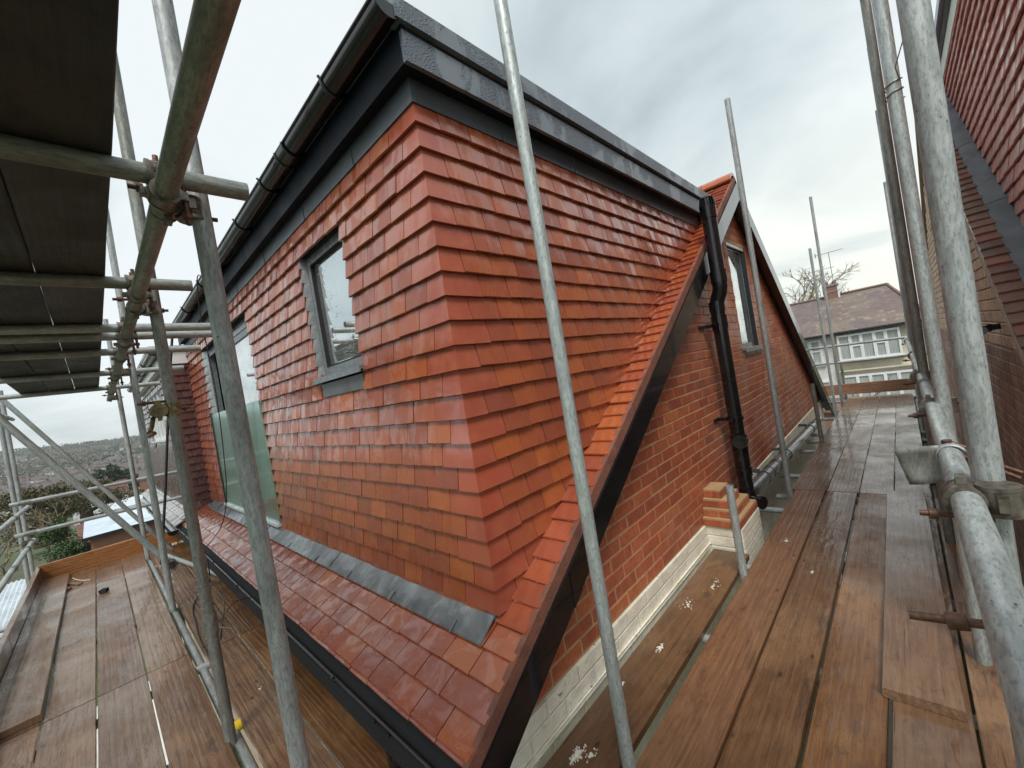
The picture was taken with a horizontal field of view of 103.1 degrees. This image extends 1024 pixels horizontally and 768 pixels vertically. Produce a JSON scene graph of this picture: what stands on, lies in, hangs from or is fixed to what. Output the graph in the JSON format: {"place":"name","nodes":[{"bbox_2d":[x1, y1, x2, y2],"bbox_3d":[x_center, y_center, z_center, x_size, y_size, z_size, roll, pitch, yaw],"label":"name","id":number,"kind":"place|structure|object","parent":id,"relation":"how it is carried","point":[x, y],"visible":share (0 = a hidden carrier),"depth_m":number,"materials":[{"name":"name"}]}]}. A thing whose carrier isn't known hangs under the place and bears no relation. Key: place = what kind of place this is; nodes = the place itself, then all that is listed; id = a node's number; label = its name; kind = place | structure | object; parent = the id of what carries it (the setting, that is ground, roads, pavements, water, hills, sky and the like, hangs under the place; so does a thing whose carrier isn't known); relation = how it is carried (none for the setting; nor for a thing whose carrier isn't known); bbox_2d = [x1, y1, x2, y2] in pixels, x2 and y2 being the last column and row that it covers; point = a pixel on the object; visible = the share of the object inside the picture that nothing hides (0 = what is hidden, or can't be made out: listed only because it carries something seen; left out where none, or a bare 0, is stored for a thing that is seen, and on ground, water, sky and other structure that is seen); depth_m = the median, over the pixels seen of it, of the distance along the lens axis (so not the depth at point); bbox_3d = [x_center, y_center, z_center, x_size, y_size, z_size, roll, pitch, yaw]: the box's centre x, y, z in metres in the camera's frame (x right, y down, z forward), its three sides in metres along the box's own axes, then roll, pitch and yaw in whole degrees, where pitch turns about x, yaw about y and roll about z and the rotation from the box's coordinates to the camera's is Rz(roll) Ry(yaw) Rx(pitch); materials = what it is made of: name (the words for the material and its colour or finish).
{"place":"outdoors","nodes":[
{"label":"outdoors","id":0,"kind":"place"},
{"bbox_2d":[0,579,25,638],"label":"corrugated shed","id":1,"kind":"structure","parent":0,"point":[11,594],"depth_m":11.32,"materials":[{"name":"white metal"}]},
{"bbox_2d":[97,681,168,767],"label":"patio","id":2,"kind":"structure","parent":0,"point":[165,755],"depth_m":8.65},
{"bbox_2d":[102,319,154,579],"bbox_3d":[-4.741,1.709,5.112,0.098,5.100,0.192,-9,1,43],"label":"scaffold standard","id":3,"kind":"object","parent":2,"relation":"on","point":[131,465],"visible":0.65,"depth_m":5.12,"materials":[{"name":"metal"}]},
{"bbox_2d":[105,208,181,638],"bbox_3d":[-3.135,0.873,3.450,0.098,6.250,0.198,-9,1,43],"label":"scaffold standard","id":4,"kind":"object","parent":2,"relation":"on","point":[131,372],"visible":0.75,"depth_m":3.48,"materials":[{"name":"metal"}]},
{"bbox_2d":[0,414,178,570],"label":"diagonal brace","id":5,"kind":"object","parent":4,"relation":"attached to","point":[42,455],"visible":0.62,"depth_m":3.26,"materials":[{"name":"metal"}]},
{"bbox_2d":[0,326,928,705],"bbox_3d":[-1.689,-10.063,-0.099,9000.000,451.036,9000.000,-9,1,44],"label":"ground","id":6,"kind":"structure","parent":0,"point":[18,576],"depth_m":29.75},
{"bbox_2d":[0,408,38,586],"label":"scaffold standard","id":7,"kind":"object","parent":6,"relation":"on","point":[22,544],"visible":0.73,"depth_m":5.12,"materials":[{"name":"metal"}]},
{"bbox_2d":[0,413,14,420],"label":"ledger tube","id":8,"kind":"object","parent":7,"relation":"attached to","point":[7,417],"visible":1,"depth_m":5.25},
{"bbox_2d":[0,390,34,576],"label":"scaffold standard","id":9,"kind":"object","parent":8,"relation":"attached to","point":[17,486],"visible":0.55,"depth_m":5.48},
{"bbox_2d":[0,538,35,593],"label":"guard rail","id":10,"kind":"object","parent":7,"relation":"attached to","point":[12,570],"visible":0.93,"depth_m":4.03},
{"bbox_2d":[0,480,103,549],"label":"green bush","id":11,"kind":"object","parent":6,"relation":"on","point":[30,493],"visible":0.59,"depth_m":29.40,"materials":[{"name":"green plant"}]},
{"bbox_2d":[31,516,91,576],"bbox_3d":[-21.678,8.026,19.718,2.799,3.365,2.208,-9,1,44],"label":"evergreen bush","id":12,"kind":"object","parent":6,"relation":"on","point":[59,536],"visible":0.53,"depth_m":19.41,"materials":[{"name":"green plant"}]},
{"bbox_2d":[0,435,150,533],"bbox_3d":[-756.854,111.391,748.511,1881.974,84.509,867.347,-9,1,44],"label":"hillside woodland","id":13,"kind":"object","parent":6,"relation":"on","point":[121,452],"visible":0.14,"depth_m":837.23,"materials":[{"name":"green plant"}]},
{"bbox_2d":[17,444,137,469],"bbox_3d":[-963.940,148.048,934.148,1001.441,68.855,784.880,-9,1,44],"label":"distant town brick","id":14,"kind":"object","parent":6,"relation":"on","point":[53,455],"visible":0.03,"depth_m":968.84,"materials":[{"name":"brown"}]},
{"bbox_2d":[0,441,142,478],"bbox_3d":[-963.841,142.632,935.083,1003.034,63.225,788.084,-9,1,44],"label":"distant town roofs","id":15,"kind":"structure","parent":14,"relation":"on","point":[95,462],"depth_m":781.54,"materials":[{"name":"grey"}]},
{"bbox_2d":[46,478,139,523],"bbox_3d":[-36.984,10.456,35.356,6.672,4.536,6.828,-9,1,44],"label":"scrub tree","id":16,"kind":"object","parent":6,"relation":"on","point":[90,509],"visible":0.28,"depth_m":35.36,"materials":[{"name":"green plant"}]},
{"bbox_2d":[88,463,129,481],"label":"dark pine","id":17,"kind":"object","parent":6,"relation":"on","point":[114,472],"visible":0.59,"depth_m":139.35,"materials":[{"name":"green plant"}]},
{"bbox_2d":[81,508,158,576],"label":"brick outbuilding","id":18,"kind":"structure","parent":6,"relation":"on","point":[102,532],"depth_m":17.91,"materials":[{"name":"white"}]},
{"bbox_2d":[127,345,220,723],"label":"neighbour house","id":19,"kind":"structure","parent":6,"relation":"on","point":[175,519],"depth_m":5.88,"materials":[{"name":"brown tile"}]},
{"bbox_2d":[9,470,175,507],"bbox_3d":[-5.380,1.367,5.685,2.101,0.066,0.063,-9,45,-45],"label":"guard rail","id":20,"kind":"object","parent":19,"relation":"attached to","point":[24,502],"visible":0.75,"depth_m":5.30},
{"bbox_2d":[14,495,180,538],"bbox_3d":[-5.316,1.744,5.689,2.101,0.063,0.065,-9,-45,-45],"label":"guard rail","id":21,"kind":"object","parent":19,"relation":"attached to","point":[29,533],"visible":0.77,"depth_m":5.30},
{"bbox_2d":[38,532,181,579],"bbox_3d":[-5.175,2.201,5.362,0.038,0.218,1.390,-9,1,44],"label":"toe board","id":22,"kind":"object","parent":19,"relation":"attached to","point":[74,564],"visible":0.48,"depth_m":5.20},
{"bbox_2d":[148,390,165,444],"bbox_3d":[-6.156,0.655,7.073,2.200,0.990,0.110,-9,1,44],"label":"white window","id":23,"kind":"structure","parent":19,"relation":"in","point":[160,438],"depth_m":7.06,"materials":[{"name":"plastic"}]},
{"bbox_2d":[172,542,262,637],"bbox_3d":[-3.212,1.998,4.288,3.830,0.038,0.218,-9,1,44],"label":"scaffold board","id":24,"kind":"object","parent":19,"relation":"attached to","point":[241,618],"visible":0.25,"depth_m":3.42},
{"bbox_2d":[0,394,173,549],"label":"diagonal brace","id":25,"kind":"object","parent":24,"relation":"on","point":[63,453],"visible":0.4,"depth_m":4.87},
{"bbox_2d":[781,262,863,302],"bbox_3d":[26.471,-4.637,36.893,8.730,12.148,9.429,-9,1,33],"label":"bare tree","id":26,"kind":"object","parent":6,"relation":"on","point":[811,294],"visible":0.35,"depth_m":35.81,"materials":[{"name":"brown plant"}]},
{"bbox_2d":[808,248,837,416],"bbox_3d":[6.346,-0.181,8.115,0.048,5.100,0.048,-10,1,-1],"label":"scaffold standard","id":27,"kind":"object","parent":6,"relation":"on","point":[822,330],"visible":0.53,"depth_m":8.09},
{"bbox_2d":[914,0,1023,585],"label":"neighbour house","id":28,"kind":"structure","parent":6,"relation":"on","point":[981,47],"depth_m":2.73,"materials":[{"name":"brick"}]},
{"bbox_2d":[0,0,936,450],"label":"sky","id":29,"kind":"structure","parent":0,"point":[658,75],"materials":[{"name":"white"}]},
{"bbox_2d":[789,280,928,429],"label":"semi detached house","id":30,"kind":"structure","parent":0,"point":[874,312],"depth_m":20.82,"materials":[{"name":"tile"}]},
{"bbox_2d":[836,327,905,360],"bbox_3d":[17.663,-1.904,20.133,2.520,1.380,0.410,-9,1,44],"label":"upper bay window","id":31,"kind":"structure","parent":30,"relation":"in","point":[892,347],"depth_m":20.01,"materials":[{"name":"white plastic"}]},
{"bbox_2d":[844,369,916,396],"bbox_3d":[18.125,0.154,20.042,2.840,1.450,0.410,-9,1,44],"label":"lower bay window","id":32,"kind":"structure","parent":30,"relation":"in","point":[897,374],"depth_m":19.93,"materials":[{"name":"white plastic"}]},
{"bbox_2d":[888,702,891,767],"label":"alley concrete","id":33,"kind":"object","parent":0,"point":[890,739],"depth_m":6.05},
{"bbox_2d":[112,55,241,767],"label":"scaffold standard","id":34,"kind":"object","parent":33,"relation":"on","point":[171,408],"visible":0.88,"depth_m":1.90,"materials":[{"name":"metal"}]},
{"bbox_2d":[106,0,240,401],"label":"ledger tube","id":35,"kind":"object","parent":34,"relation":"attached to","point":[210,27],"visible":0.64,"depth_m":0.77,"materials":[{"name":"metal"}]},
{"bbox_2d":[0,381,159,399],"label":"cross tube","id":36,"kind":"object","parent":35,"relation":"attached to","point":[55,392],"visible":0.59,"depth_m":4.31,"materials":[{"name":"metal"}]},
{"bbox_2d":[41,286,104,388],"bbox_3d":[-3.198,-0.202,3.031,4.030,0.038,0.186,-9,1,44],"label":"scaffold board","id":37,"kind":"object","parent":36,"relation":"on","point":[72,305],"visible":0.63,"depth_m":2.02,"materials":[{"name":"wood"}]},
{"bbox_2d":[0,365,183,384],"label":"cross tube","id":38,"kind":"object","parent":35,"relation":"attached to","point":[7,380],"visible":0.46,"depth_m":3.45,"materials":[{"name":"metal"}]},
{"bbox_2d":[0,269,192,311],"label":"cross tube","id":39,"kind":"object","parent":35,"relation":"attached to","point":[46,279],"visible":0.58,"depth_m":1.59,"materials":[{"name":"metal"}]},
{"bbox_2d":[0,345,200,367],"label":"cross tube","id":40,"kind":"object","parent":35,"relation":"attached to","point":[63,354],"visible":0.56,"depth_m":2.74,"materials":[{"name":"metal"}]},
{"bbox_2d":[0,344,48,393],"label":"scaffold board","id":41,"kind":"object","parent":40,"relation":"on","point":[16,368],"visible":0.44,"depth_m":3.09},
{"bbox_2d":[0,272,73,390],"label":"scaffold board","id":42,"kind":"object","parent":40,"relation":"on","point":[22,305],"visible":0.6,"depth_m":1.97,"materials":[{"name":"wood"}]},
{"bbox_2d":[0,317,210,347],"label":"cross tube","id":43,"kind":"object","parent":35,"relation":"attached to","point":[56,329],"visible":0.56,"depth_m":2.21,"materials":[{"name":"metal"}]},
{"bbox_2d":[0,330,211,354],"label":"cross tube","id":44,"kind":"object","parent":35,"relation":"attached to","point":[40,338],"visible":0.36,"depth_m":2.36,"materials":[{"name":"metal"}]},
{"bbox_2d":[0,133,248,225],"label":"cross tube","id":45,"kind":"object","parent":35,"relation":"attached to","point":[19,149],"visible":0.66,"depth_m":0.97,"materials":[{"name":"metal"}]},
{"bbox_2d":[0,170,34,272],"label":"scaffold board","id":46,"kind":"object","parent":45,"relation":"on","point":[14,255],"visible":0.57,"depth_m":1.26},
{"bbox_2d":[0,0,118,275],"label":"scaffold board","id":47,"kind":"object","parent":45,"relation":"on","point":[57,70],"visible":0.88,"depth_m":0.82,"materials":[{"name":"wood"}]},
{"bbox_2d":[148,559,258,767],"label":"ledger tube","id":48,"kind":"object","parent":34,"relation":"attached to","point":[246,759],"visible":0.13,"depth_m":2.55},
{"bbox_2d":[0,573,159,632],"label":"cross tube","id":49,"kind":"object","parent":48,"relation":"attached to","point":[2,629],"visible":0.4,"depth_m":3.87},
{"bbox_2d":[0,572,70,743],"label":"raised board","id":50,"kind":"object","parent":49,"relation":"on","point":[24,683],"visible":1,"depth_m":2.90,"materials":[{"name":"wood"}]},
{"bbox_2d":[42,567,96,723],"bbox_3d":[-3.948,2.127,3.712,3.915,0.038,0.215,-9,1,44],"label":"scaffold board","id":51,"kind":"object","parent":49,"relation":"on","point":[73,683],"visible":0.94,"depth_m":3.00,"materials":[{"name":"wood"}]},
{"bbox_2d":[97,661,210,728],"bbox_3d":[-2.376,1.905,2.185,1.235,0.048,0.048,-12,47,-46],"label":"cross tube","id":52,"kind":"object","parent":48,"relation":"attached to","point":[199,668],"visible":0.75,"depth_m":2.59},
{"bbox_2d":[98,675,166,767],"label":"scaffold board","id":53,"kind":"object","parent":52,"relation":"on","point":[128,734],"visible":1,"depth_m":2.11,"materials":[{"name":"wood"}]},
{"bbox_2d":[148,654,239,767],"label":"scaffold board","id":54,"kind":"object","parent":52,"relation":"on","point":[190,728],"visible":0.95,"depth_m":2.10,"materials":[{"name":"wood"}]},
{"bbox_2d":[151,548,237,656],"bbox_3d":[-3.360,2.023,4.133,3.830,0.038,0.200,-9,1,44],"label":"scaffold board","id":55,"kind":"object","parent":48,"relation":"on","point":[184,583],"visible":0.59,"depth_m":3.58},
{"bbox_2d":[167,718,242,767],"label":"cross tube","id":56,"kind":"object","parent":48,"relation":"on","point":[237,723],"visible":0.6,"depth_m":2.04,"materials":[{"name":"yellow"}]},
{"bbox_2d":[0,726,40,767],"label":"scaffold board","id":57,"kind":"object","parent":56,"relation":"on","point":[19,751],"visible":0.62,"depth_m":2.09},
{"bbox_2d":[0,567,42,682],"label":"toe board","id":58,"kind":"object","parent":57,"relation":"on","point":[11,635],"visible":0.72,"depth_m":3.44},
{"bbox_2d":[205,636,339,767],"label":"scaffold board","id":59,"kind":"object","parent":48,"relation":"on","point":[256,710],"visible":0.79,"depth_m":2.10,"materials":[{"name":"wood"}]},
{"bbox_3d":[-0.791,1.693,0.644,1.235,0.048,0.048,-10,46,-46],"label":"cross tube","id":60,"kind":"object","parent":48,"relation":"attached to","visible":0},
{"bbox_2d":[33,699,96,767],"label":"scaffold board","id":61,"kind":"object","parent":60,"relation":"on","point":[68,739],"visible":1,"depth_m":2.10,"materials":[{"name":"wood"}]},
{"bbox_3d":[-3.422,2.109,3.213,1.235,0.048,0.048,-10,46,-46],"label":"cross tube","id":62,"kind":"object","parent":48,"relation":"attached to","visible":0},
{"bbox_2d":[96,559,146,696],"bbox_3d":[-3.795,2.099,3.872,3.915,0.038,0.221,-9,1,44],"label":"scaffold board","id":63,"kind":"object","parent":62,"relation":"on","point":[120,662],"visible":0.96,"depth_m":3.18,"materials":[{"name":"wood"}]},
{"bbox_2d":[121,552,187,674],"bbox_3d":[-3.645,2.073,4.030,3.915,0.038,0.210,-9,1,44],"label":"scaffold board","id":64,"kind":"object","parent":62,"relation":"on","point":[161,643],"visible":0.96,"depth_m":3.38,"materials":[{"name":"wood"}]},
{"bbox_2d":[127,0,310,767],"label":"scaffold standard","id":65,"kind":"object","parent":33,"relation":"on","point":[239,427],"visible":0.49,"depth_m":1.13,"materials":[{"name":"metal"}]},
{"bbox_2d":[172,0,846,767],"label":"brick house","id":66,"kind":"structure","parent":33,"relation":"on","point":[384,294],"depth_m":2.08,"materials":[{"name":"ceramic"}]},
{"bbox_2d":[160,339,172,564],"bbox_3d":[-4.218,0.710,4.968,0.041,2.785,0.564,-9,1,22],"label":"hanging cable","id":67,"kind":"object","parent":66,"relation":"hanging from","point":[166,469],"visible":0.49,"depth_m":4.92,"materials":[{"name":"black plastic"}]},
{"bbox_2d":[192,274,226,654],"bbox_3d":[-2.529,0.425,3.299,0.465,2.844,2.100,-10,1,-42],"label":"loose cable","id":68,"kind":"object","parent":66,"relation":"attached to","point":[207,652],"visible":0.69,"depth_m":3.76,"materials":[{"name":"black plastic"}]},
{"bbox_2d":[201,310,280,527],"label":"french doors","id":69,"kind":"structure","parent":66,"relation":"in","point":[239,327],"depth_m":3.89,"materials":[{"name":"clear glass"}]},
{"bbox_2d":[298,225,363,396],"bbox_3d":[-1.021,-0.404,2.340,0.634,0.920,0.128,-9,1,44],"label":"dormer window","id":70,"kind":"structure","parent":66,"relation":"in","point":[331,320],"depth_m":2.41,"materials":[{"name":"clear glass"}]},
{"bbox_2d":[726,242,763,351],"bbox_3d":[2.571,-0.959,4.552,0.117,1.192,0.760,-9,1,44],"label":"side window","id":71,"kind":"structure","parent":66,"relation":"in","point":[739,275],"depth_m":4.68,"materials":[{"name":"grey"}]},
{"bbox_2d":[724,98,819,685],"bbox_3d":[2.402,0.235,3.691,0.048,5.670,0.048,-9,1,-1],"label":"scaffold standard","id":72,"kind":"object","parent":33,"relation":"on","point":[757,290],"visible":0.54,"depth_m":3.66,"materials":[{"name":"metal"}]},
{"bbox_2d":[875,110,929,445],"bbox_3d":[4.052,0.041,4.035,0.151,5.500,0.146,-10,1,-13],"label":"scaffold standard","id":73,"kind":"object","parent":33,"relation":"on","point":[908,356],"visible":0.21,"depth_m":3.97,"materials":[{"name":"metal"}]},
{"bbox_2d":[883,182,927,445],"bbox_3d":[6.368,-0.422,6.482,0.150,5.600,0.146,-10,1,-13],"label":"scaffold standard","id":74,"kind":"object","parent":33,"relation":"on","point":[899,273],"visible":0.4,"depth_m":6.40,"materials":[{"name":"metal"}]},
{"bbox_2d":[860,0,955,542],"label":"scaffold standard","id":75,"kind":"object","parent":33,"relation":"on","point":[896,200],"visible":0.41,"depth_m":2.53,"materials":[{"name":"metal"}]},
{"bbox_2d":[904,336,931,388],"bbox_3d":[4.858,-0.442,4.962,7.610,0.065,0.067,-10,46,-46],"label":"handrail tube","id":76,"kind":"object","parent":75,"relation":"attached to","point":[920,377],"visible":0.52,"depth_m":3.04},
{"bbox_2d":[871,0,992,665],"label":"scaffold standard","id":77,"kind":"object","parent":33,"relation":"on","point":[945,400],"visible":0.75,"depth_m":1.64,"materials":[{"name":"metal"}]},
{"bbox_2d":[896,0,1023,767],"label":"scaffold standard","id":78,"kind":"object","parent":33,"relation":"on","point":[995,490],"visible":0.71,"depth_m":0.84,"materials":[{"name":"metal"}]},
{"bbox_2d":[914,399,985,767],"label":"ledger tube","id":79,"kind":"object","parent":78,"relation":"attached to","point":[933,487],"visible":0.12,"depth_m":2.18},
{"bbox_2d":[894,381,1023,767],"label":"handrail tube","id":80,"kind":"object","parent":78,"relation":"attached to","point":[998,586],"visible":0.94,"depth_m":0.60,"materials":[{"name":"metal"}]},
{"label":"ledger tube","id":81,"kind":"object","parent":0,"visible":0},
{"bbox_2d":[240,624,388,767],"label":"scaffold board","id":82,"kind":"object","parent":81,"relation":"on","point":[343,736],"visible":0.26,"depth_m":1.95,"materials":[{"name":"wood"}]},
{"bbox_2d":[493,0,635,767],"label":"scaffold standard","id":83,"kind":"object","parent":81,"relation":"attached to","point":[563,374],"visible":1,"depth_m":1.43,"materials":[{"name":"metal"}]},
{"bbox_2d":[725,485,747,581],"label":"scaffold standard","id":84,"kind":"object","parent":81,"relation":"attached to","point":[736,531],"visible":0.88,"depth_m":2.56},
{"bbox_2d":[799,450,814,453],"bbox_3d":[4.176,0.797,4.783,1.320,0.048,0.048,-9,-44,44],"label":"cross tube","id":85,"kind":"object","parent":81,"relation":"on","point":[807,451],"visible":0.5,"depth_m":5.17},
{"bbox_2d":[792,415,857,494],"bbox_3d":[4.095,0.762,5.184,0.268,0.038,3.925,-9,1,44],"label":"scaffold board","id":86,"kind":"object","parent":85,"relation":"on","point":[818,472],"visible":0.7,"depth_m":4.61,"materials":[{"name":"wood"}]},
{"bbox_2d":[810,384,844,574],"bbox_3d":[4.116,1.382,5.258,0.048,2.810,0.048,-10,0,-1],"label":"scaffold standard","id":87,"kind":"object","parent":86,"relation":"attached to","point":[817,414],"visible":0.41,"depth_m":5.24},
{"bbox_2d":[827,414,875,496],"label":"scaffold board","id":88,"kind":"object","parent":85,"relation":"on","point":[848,474],"visible":0.79,"depth_m":4.43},
{"bbox_2d":[859,413,895,494],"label":"scaffold board","id":89,"kind":"object","parent":85,"relation":"on","point":[879,475],"visible":0.89,"depth_m":4.28,"materials":[{"name":"wood"}]},
{"bbox_2d":[701,633,978,730],"bbox_3d":[1.343,1.301,1.848,1.388,0.054,0.054,-9,-44,44],"label":"cross tube","id":90,"kind":"object","parent":81,"relation":"on","point":[705,638],"depth_m":1.80,"materials":[{"name":"grey"}]},
{"bbox_2d":[543,549,748,767],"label":"narrow plank","id":91,"kind":"object","parent":90,"relation":"on","point":[653,666],"visible":0.95,"depth_m":1.93,"materials":[{"name":"brown wood"}]},
{"bbox_2d":[636,490,824,767],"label":"scaffold board","id":92,"kind":"object","parent":90,"relation":"on","point":[694,728],"visible":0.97,"depth_m":1.92,"materials":[{"name":"brown wood"}]},
{"bbox_2d":[801,493,888,767],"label":"scaffold board","id":93,"kind":"object","parent":90,"relation":"on","point":[849,726],"visible":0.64,"depth_m":1.75,"materials":[{"name":"wood"}]},
{"bbox_2d":[759,507,938,527],"bbox_3d":[2.684,1.062,3.257,1.383,0.054,0.054,-9,-44,44],"label":"cross tube","id":94,"kind":"object","parent":81,"relation":"on","point":[773,509],"visible":0.05,"depth_m":3.59,"materials":[{"name":"grey"}]},
{"bbox_2d":[716,491,857,767],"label":"scaffold board","id":95,"kind":"object","parent":94,"relation":"on","point":[769,727],"visible":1,"depth_m":1.85,"materials":[{"name":"brown wood"}]},
{"bbox_2d":[891,497,982,767],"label":"scaffold board","id":96,"kind":"object","parent":94,"relation":"on","point":[922,738],"visible":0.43,"depth_m":1.42,"materials":[{"name":"wood"}]},
{"bbox_2d":[882,490,967,721],"bbox_3d":[2.359,1.039,2.406,0.224,0.038,2.465,-9,1,43],"label":"loose plank","id":97,"kind":"object","parent":96,"relation":"on","point":[919,667],"visible":0.93,"depth_m":1.89,"materials":[{"name":"wood"}]},
{"bbox_2d":[934,498,1016,767],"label":"scaffold board","id":98,"kind":"object","parent":94,"relation":"on","point":[993,722],"visible":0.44,"depth_m":1.53,"materials":[{"name":"wood"}]},
{"bbox_2d":[806,439,926,443],"bbox_3d":[4.552,0.730,5.179,1.320,0.048,0.048,-9,-44,44],"label":"cross tube","id":99,"kind":"object","parent":81,"relation":"on","point":[818,441],"visible":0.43,"depth_m":5.55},
{"bbox_2d":[894,412,932,498],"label":"scaffold board","id":100,"kind":"object","parent":99,"relation":"on","point":[908,434],"visible":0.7,"depth_m":4.68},
{"bbox_2d":[825,378,914,395],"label":"toe board","id":101,"kind":"object","parent":81,"relation":"on","point":[876,386],"visible":0.69,"depth_m":7.92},
{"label":"cross tube","id":102,"kind":"object","parent":81,"relation":"on","visible":0},
{"bbox_2d":[837,396,864,415],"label":"scaffold board","id":103,"kind":"object","parent":102,"relation":"on","point":[851,405],"visible":0.74,"depth_m":7.23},
{"bbox_2d":[809,196,858,505],"bbox_3d":[6.056,-0.559,7.631,0.048,5.950,0.048,-9,1,-1],"label":"scaffold standard","id":104,"kind":"object","parent":103,"relation":"attached to","point":[826,300],"visible":0.56,"depth_m":7.60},
{"bbox_2d":[858,395,879,414],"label":"scaffold board","id":105,"kind":"object","parent":102,"relation":"on","point":[870,404],"visible":0.76,"depth_m":7.05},
{"bbox_2d":[877,394,895,413],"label":"scaffold board","id":106,"kind":"object","parent":102,"relation":"on","point":[887,403],"visible":0.74,"depth_m":6.89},
{"bbox_2d":[896,393,915,412],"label":"scaffold board","id":107,"kind":"object","parent":102,"relation":"on","point":[905,402],"visible":0.93,"depth_m":6.74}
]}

